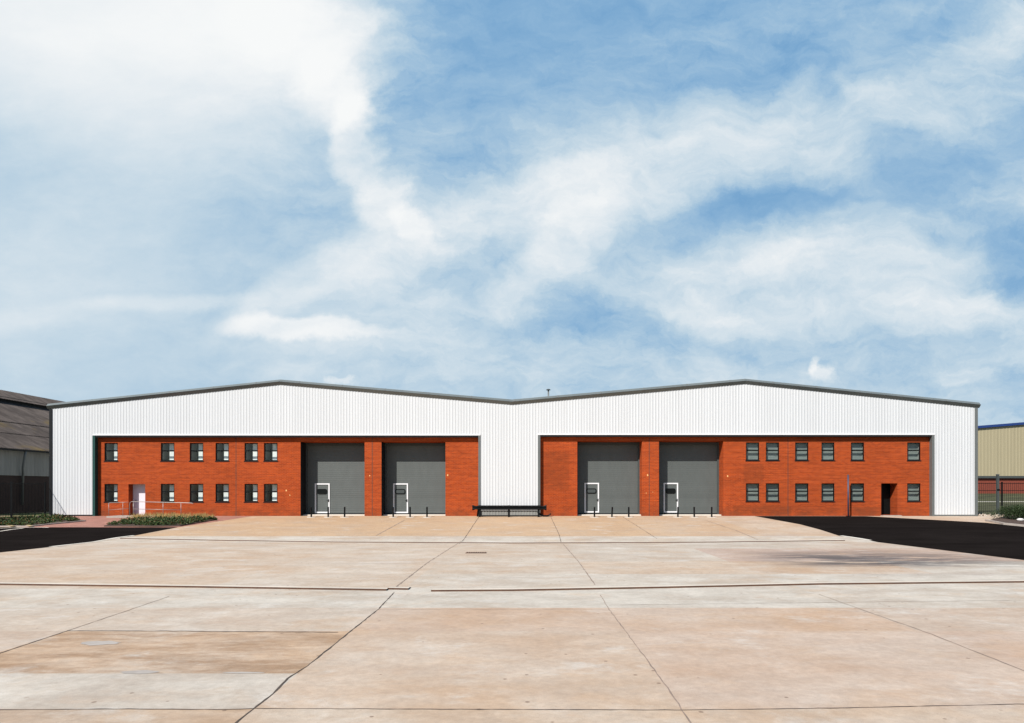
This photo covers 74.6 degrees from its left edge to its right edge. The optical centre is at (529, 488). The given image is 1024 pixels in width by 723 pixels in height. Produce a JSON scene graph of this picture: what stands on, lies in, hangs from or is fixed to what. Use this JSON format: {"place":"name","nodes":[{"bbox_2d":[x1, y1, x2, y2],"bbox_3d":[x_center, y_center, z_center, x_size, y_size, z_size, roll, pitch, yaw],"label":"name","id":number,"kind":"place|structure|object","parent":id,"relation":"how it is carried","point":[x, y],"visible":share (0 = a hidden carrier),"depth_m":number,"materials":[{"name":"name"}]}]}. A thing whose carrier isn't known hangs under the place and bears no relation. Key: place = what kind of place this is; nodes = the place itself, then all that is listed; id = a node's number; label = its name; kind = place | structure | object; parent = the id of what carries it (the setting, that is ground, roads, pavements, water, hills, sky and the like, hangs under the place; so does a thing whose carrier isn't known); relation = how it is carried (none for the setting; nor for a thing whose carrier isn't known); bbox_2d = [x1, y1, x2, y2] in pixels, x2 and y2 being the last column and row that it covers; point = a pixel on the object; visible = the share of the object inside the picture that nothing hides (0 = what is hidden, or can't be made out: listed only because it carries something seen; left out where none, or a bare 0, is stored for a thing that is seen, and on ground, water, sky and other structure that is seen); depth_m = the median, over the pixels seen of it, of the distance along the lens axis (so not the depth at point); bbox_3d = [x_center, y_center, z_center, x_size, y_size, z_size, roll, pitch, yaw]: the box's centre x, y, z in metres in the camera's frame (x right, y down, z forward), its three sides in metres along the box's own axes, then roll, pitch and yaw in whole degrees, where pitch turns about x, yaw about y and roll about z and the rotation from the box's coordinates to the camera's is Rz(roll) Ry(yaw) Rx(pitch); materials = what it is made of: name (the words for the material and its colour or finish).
{"place":"outdoors","nodes":[
{"label":"outdoors","id":0,"kind":"place"},
{"bbox_2d":[0,527,175,551],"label":"road","id":1,"kind":"structure","parent":0,"point":[14,539],"depth_m":35.01,"materials":[{"name":"black asphalt"}]},
{"bbox_2d":[0,520,85,526],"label":"kerb","id":2,"kind":"structure","parent":1,"relation":"on","point":[45,524],"depth_m":40.11,"materials":[{"name":"concrete"}]},
{"bbox_2d":[34,516,248,526],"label":"paved forecourt","id":3,"kind":"structure","parent":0,"point":[96,521],"depth_m":42.30,"materials":[{"name":"red brick"}]},
{"bbox_2d":[106,515,190,517],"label":"entrance ramp","id":4,"kind":"structure","parent":3,"relation":"on","point":[120,516],"depth_m":44.75,"materials":[{"name":"concrete"}]},
{"bbox_2d":[104,519,213,526],"bbox_3d":[-22.870,2.112,41.403,5.354,0.313,4.526,0,0,0],"label":"planting bed","id":5,"kind":"object","parent":3,"relation":"on","point":[130,525],"visible":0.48,"depth_m":39.41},
{"bbox_2d":[106,515,217,525],"bbox_3d":[-22.841,1.982,41.562,5.537,0.584,4.418,0,0,0],"label":"ground cover","id":6,"kind":"object","parent":5,"relation":"on","point":[161,520],"visible":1,"depth_m":41.04,"materials":[{"name":"green plant"}]},
{"bbox_2d":[127,512,213,518],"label":"dry grass","id":7,"kind":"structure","parent":5,"relation":"on","point":[168,515],"depth_m":44.35,"materials":[{"name":"green plant"}]},
{"bbox_2d":[129,501,192,515],"bbox_3d":[-24.620,1.429,44.850,4.287,1.149,0.042,0,0,0],"label":"handrail","id":8,"kind":"object","parent":3,"relation":"on","point":[152,509],"visible":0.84,"depth_m":44.84,"materials":[{"name":"metal"}]},
{"bbox_2d":[1,512,988,516],"bbox_3d":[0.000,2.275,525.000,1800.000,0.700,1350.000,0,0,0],"label":"ground","id":9,"kind":"structure","parent":0,"point":[33,514],"depth_m":49.65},
{"bbox_2d":[0,390,62,513],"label":"old shed","id":10,"kind":"structure","parent":9,"relation":"on","point":[24,438],"depth_m":54.93,"materials":[{"name":"corrugated metal"}]},
{"bbox_2d":[1,518,81,525],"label":"planting bed","id":11,"kind":"object","parent":9,"relation":"on","point":[56,521],"visible":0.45,"depth_m":41.14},
{"bbox_2d":[0,482,45,519],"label":"palisade fence","id":12,"kind":"object","parent":11,"relation":"on","point":[11,512],"visible":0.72,"depth_m":43.58,"materials":[{"name":"black metal"}]},
{"bbox_2d":[0,513,79,525],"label":"ground cover","id":13,"kind":"object","parent":11,"relation":"on","point":[43,518],"visible":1,"depth_m":41.78,"materials":[{"name":"green plant"}]},
{"bbox_2d":[978,482,1023,515],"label":"palisade fence","id":14,"kind":"object","parent":9,"relation":"on","point":[1002,490],"visible":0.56,"depth_m":47.20,"materials":[{"name":"black metal"}]},
{"bbox_2d":[985,519,1023,526],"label":"kerb","id":15,"kind":"structure","parent":9,"relation":"on","point":[998,522],"depth_m":40.45,"materials":[{"name":"concrete"}]},
{"bbox_2d":[991,516,1023,524],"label":"planting bed","id":16,"kind":"object","parent":9,"relation":"on","point":[1008,520],"visible":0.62,"depth_m":42.37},
{"bbox_2d":[990,504,1023,518],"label":"shrub","id":17,"kind":"object","parent":16,"relation":"on","point":[1015,512],"visible":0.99,"depth_m":43.24,"materials":[{"name":"green plant"}]},
{"bbox_2d":[0,515,1023,722],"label":"concrete yard","id":18,"kind":"structure","parent":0,"point":[418,651],"depth_m":12.62,"materials":[{"name":"beige concrete"}]},
{"bbox_2d":[80,641,264,673],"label":"mortar patches","id":19,"kind":"object","parent":18,"relation":"on","point":[114,642],"visible":1,"depth_m":9.55,"materials":[{"name":"beige concrete"}]},
{"bbox_2d":[49,535,868,546],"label":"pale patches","id":20,"kind":"object","parent":18,"relation":"on","point":[134,535],"visible":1,"depth_m":33.34,"materials":[{"name":"concrete"}]},
{"bbox_2d":[120,537,844,542],"bbox_3d":[-2.591,2.544,32.778,36.095,0.122,2.039,0,0,1],"label":"expansion rail","id":21,"kind":"object","parent":18,"relation":"on","point":[473,542],"visible":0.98,"depth_m":32.43,"materials":[{"name":"metal"}]},
{"bbox_2d":[472,505,550,516],"bbox_3d":[-1.228,1.524,45.455,5.328,0.823,0.509,0,0,0],"label":"crash barrier","id":22,"kind":"object","parent":18,"relation":"on","point":[479,508],"visible":1,"depth_m":45.26,"materials":[{"name":"black metal"}]},
{"bbox_2d":[0,517,1023,722],"bbox_3d":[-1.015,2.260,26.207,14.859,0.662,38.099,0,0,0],"label":"yard joints","id":23,"kind":"object","parent":18,"relation":"on","point":[281,684],"visible":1,"depth_m":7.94,"materials":[{"name":"grey concrete"}]},
{"bbox_2d":[0,580,1023,591],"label":"expansion rail","id":24,"kind":"object","parent":18,"relation":"on","point":[503,589],"visible":1,"depth_m":17.68,"materials":[{"name":"metal"}]},
{"bbox_2d":[46,379,980,515],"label":"warehouse","id":25,"kind":"structure","parent":18,"relation":"on","point":[744,447],"depth_m":46.27,"materials":[{"name":"white paint"}]},
{"bbox_2d":[104,443,117,461],"bbox_3d":[-28.870,-2.496,46.785,0.998,1.290,1.100,0,0,0],"label":"window","id":26,"kind":"structure","parent":25,"relation":"in","point":[111,449],"depth_m":46.71,"materials":[{"name":"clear glass"}]},
{"bbox_2d":[104,484,117,502],"bbox_3d":[-28.870,0.328,46.785,0.998,1.290,1.100,0,0,0],"label":"window","id":27,"kind":"structure","parent":25,"relation":"in","point":[111,490],"depth_m":46.71,"materials":[{"name":"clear glass"}]},
{"bbox_2d":[133,484,144,514],"bbox_3d":[-27.097,0.768,46.815,1.147,2.135,0.110,0,0,0],"label":"entrance door","id":28,"kind":"structure","parent":25,"relation":"in","point":[138,489],"depth_m":46.82,"materials":[{"name":"paint"}]},
{"bbox_2d":[160,443,174,461],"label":"window","id":29,"kind":"structure","parent":25,"relation":"in","point":[167,449],"depth_m":46.73,"materials":[{"name":"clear glass"}]},
{"bbox_2d":[161,484,173,501],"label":"window","id":30,"kind":"structure","parent":25,"relation":"in","point":[167,490],"depth_m":46.73,"materials":[{"name":"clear glass"}]},
{"bbox_2d":[189,443,203,461],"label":"window","id":31,"kind":"structure","parent":25,"relation":"in","point":[196,449],"depth_m":46.72,"materials":[{"name":"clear glass"}]},
{"bbox_2d":[189,484,203,502],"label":"window","id":32,"kind":"structure","parent":25,"relation":"in","point":[196,490],"depth_m":46.74,"materials":[{"name":"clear glass"}]},
{"bbox_2d":[215,443,228,461],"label":"window","id":33,"kind":"structure","parent":25,"relation":"in","point":[222,449],"depth_m":46.71,"materials":[{"name":"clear glass"}]},
{"bbox_2d":[215,484,228,502],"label":"window","id":34,"kind":"structure","parent":25,"relation":"in","point":[222,490],"depth_m":46.72,"materials":[{"name":"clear glass"}]},
{"bbox_2d":[244,443,257,461],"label":"window","id":35,"kind":"structure","parent":25,"relation":"in","point":[251,449],"depth_m":46.74,"materials":[{"name":"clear glass"}]},
{"bbox_2d":[244,484,257,502],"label":"window","id":36,"kind":"structure","parent":25,"relation":"in","point":[251,490],"depth_m":46.77,"materials":[{"name":"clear glass"}]},
{"bbox_2d":[263,443,277,461],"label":"window","id":37,"kind":"structure","parent":25,"relation":"in","point":[270,449],"depth_m":46.77,"materials":[{"name":"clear glass"}]},
{"bbox_2d":[263,484,277,502],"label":"window","id":38,"kind":"structure","parent":25,"relation":"in","point":[270,490],"depth_m":46.74,"materials":[{"name":"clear glass"}]},
{"bbox_2d":[301,442,364,515],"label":"roller door","id":39,"kind":"structure","parent":25,"relation":"in","point":[332,474],"depth_m":47.40,"materials":[{"name":"metal"}]},
{"bbox_2d":[382,442,444,515],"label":"roller door","id":40,"kind":"structure","parent":25,"relation":"in","point":[413,474],"depth_m":47.40,"materials":[{"name":"metal"}]},
{"bbox_2d":[577,441,640,515],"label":"roller door","id":41,"kind":"structure","parent":25,"relation":"in","point":[608,473],"depth_m":47.40,"materials":[{"name":"metal"}]},
{"bbox_2d":[659,442,720,515],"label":"roller door","id":42,"kind":"structure","parent":25,"relation":"in","point":[688,471],"depth_m":47.40,"materials":[{"name":"metal"}]},
{"bbox_2d":[745,442,759,460],"bbox_3d":[15.353,-2.531,46.407,0.998,1.290,0.344,0,0,0],"label":"window","id":43,"kind":"structure","parent":25,"relation":"in","point":[752,448],"depth_m":46.57,"materials":[{"name":"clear glass"}]},
{"bbox_2d":[745,483,759,501],"bbox_3d":[15.353,0.292,46.411,0.998,1.290,0.352,0,0,0],"label":"window","id":44,"kind":"structure","parent":25,"relation":"in","point":[752,489],"depth_m":46.58,"materials":[{"name":"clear glass"}]},
{"bbox_2d":[765,442,779,460],"bbox_3d":[16.729,-2.531,46.405,0.998,1.290,0.341,0,0,0],"label":"window","id":45,"kind":"structure","parent":25,"relation":"in","point":[772,448],"depth_m":46.56,"materials":[{"name":"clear glass"}]},
{"bbox_2d":[765,483,779,501],"bbox_3d":[16.729,0.292,46.431,0.998,1.290,0.392,0,0,0],"label":"window","id":46,"kind":"structure","parent":25,"relation":"in","point":[772,489],"depth_m":46.62,"materials":[{"name":"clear glass"}]},
{"bbox_2d":[795,442,808,460],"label":"window","id":47,"kind":"structure","parent":25,"relation":"in","point":[801,448],"depth_m":46.61,"materials":[{"name":"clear glass"}]},
{"bbox_2d":[795,483,808,501],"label":"window","id":48,"kind":"structure","parent":25,"relation":"in","point":[801,489],"depth_m":46.61,"materials":[{"name":"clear glass"}]},
{"bbox_2d":[821,442,834,460],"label":"window","id":49,"kind":"structure","parent":25,"relation":"in","point":[827,447],"depth_m":46.58,"materials":[{"name":"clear glass"}]},
{"bbox_2d":[821,483,834,501],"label":"window","id":50,"kind":"structure","parent":25,"relation":"in","point":[827,488],"depth_m":46.58,"materials":[{"name":"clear glass"}]},
{"bbox_2d":[850,442,864,460],"bbox_3d":[22.588,-2.531,46.410,0.998,1.290,0.350,0,0,0],"label":"window","id":51,"kind":"structure","parent":25,"relation":"in","point":[857,448],"depth_m":46.57,"materials":[{"name":"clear glass"}]},
{"bbox_2d":[850,483,864,501],"bbox_3d":[22.588,0.292,46.424,0.998,1.290,0.378,0,0,0],"label":"window","id":52,"kind":"structure","parent":25,"relation":"in","point":[857,489],"depth_m":46.61,"materials":[{"name":"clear glass"}]},
{"bbox_2d":[881,483,889,514],"bbox_3d":[24.776,0.741,47.215,1.129,2.188,0.090,0,0,0],"label":"entrance door","id":53,"kind":"structure","parent":25,"relation":"in","point":[885,487],"depth_m":47.21,"materials":[{"name":"black paint"}]},
{"bbox_2d":[907,442,920,460],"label":"window","id":54,"kind":"structure","parent":25,"relation":"in","point":[913,448],"depth_m":46.62,"materials":[{"name":"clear glass"}]},
{"bbox_2d":[907,483,920,501],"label":"window","id":55,"kind":"structure","parent":25,"relation":"in","point":[913,489],"depth_m":46.58,"materials":[{"name":"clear glass"}]},
{"bbox_2d":[996,474,999,513],"bbox_3d":[32.749,0.471,46.992,0.180,2.949,0.185,0,0,0],"label":"grey post","id":56,"kind":"object","parent":18,"relation":"on","point":[997,491],"visible":0.88,"depth_m":46.93,"materials":[{"name":"grey metal"}]},
{"bbox_2d":[0,0,1023,425],"label":"sky","id":57,"kind":"structure","parent":0,"point":[503,199],"materials":[{"name":"blue"}]},
{"bbox_2d":[757,516,1023,559],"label":"car park","id":58,"kind":"structure","parent":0,"point":[996,540],"depth_m":36.35,"materials":[{"name":"black asphalt"}]},
{"bbox_2d":[846,475,850,516],"bbox_3d":[21.635,0.500,45.600,0.220,2.892,0.220,0,0,0],"label":"steel pole","id":59,"kind":"object","parent":58,"relation":"on","point":[848,494],"visible":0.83,"depth_m":45.55,"materials":[{"name":"metal"}]},
{"bbox_2d":[978,422,1023,492],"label":"beige warehouse","id":60,"kind":"structure","parent":0,"point":[1001,449],"depth_m":100.00,"materials":[{"name":"metal"}]},
{"bbox_2d":[978,493,1023,500],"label":"grass bank","id":61,"kind":"structure","parent":0,"point":[992,496],"depth_m":85.49,"materials":[{"name":"green plant"}]},
{"bbox_2d":[978,502,1023,513],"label":"grass bank","id":62,"kind":"structure","parent":0,"point":[988,507],"depth_m":64.51,"materials":[{"name":"green plant"}]},
{"bbox_2d":[978,501,1023,501],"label":"path","id":63,"kind":"structure","parent":0,"point":[1000,501],"depth_m":76.02,"materials":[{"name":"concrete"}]}
]}

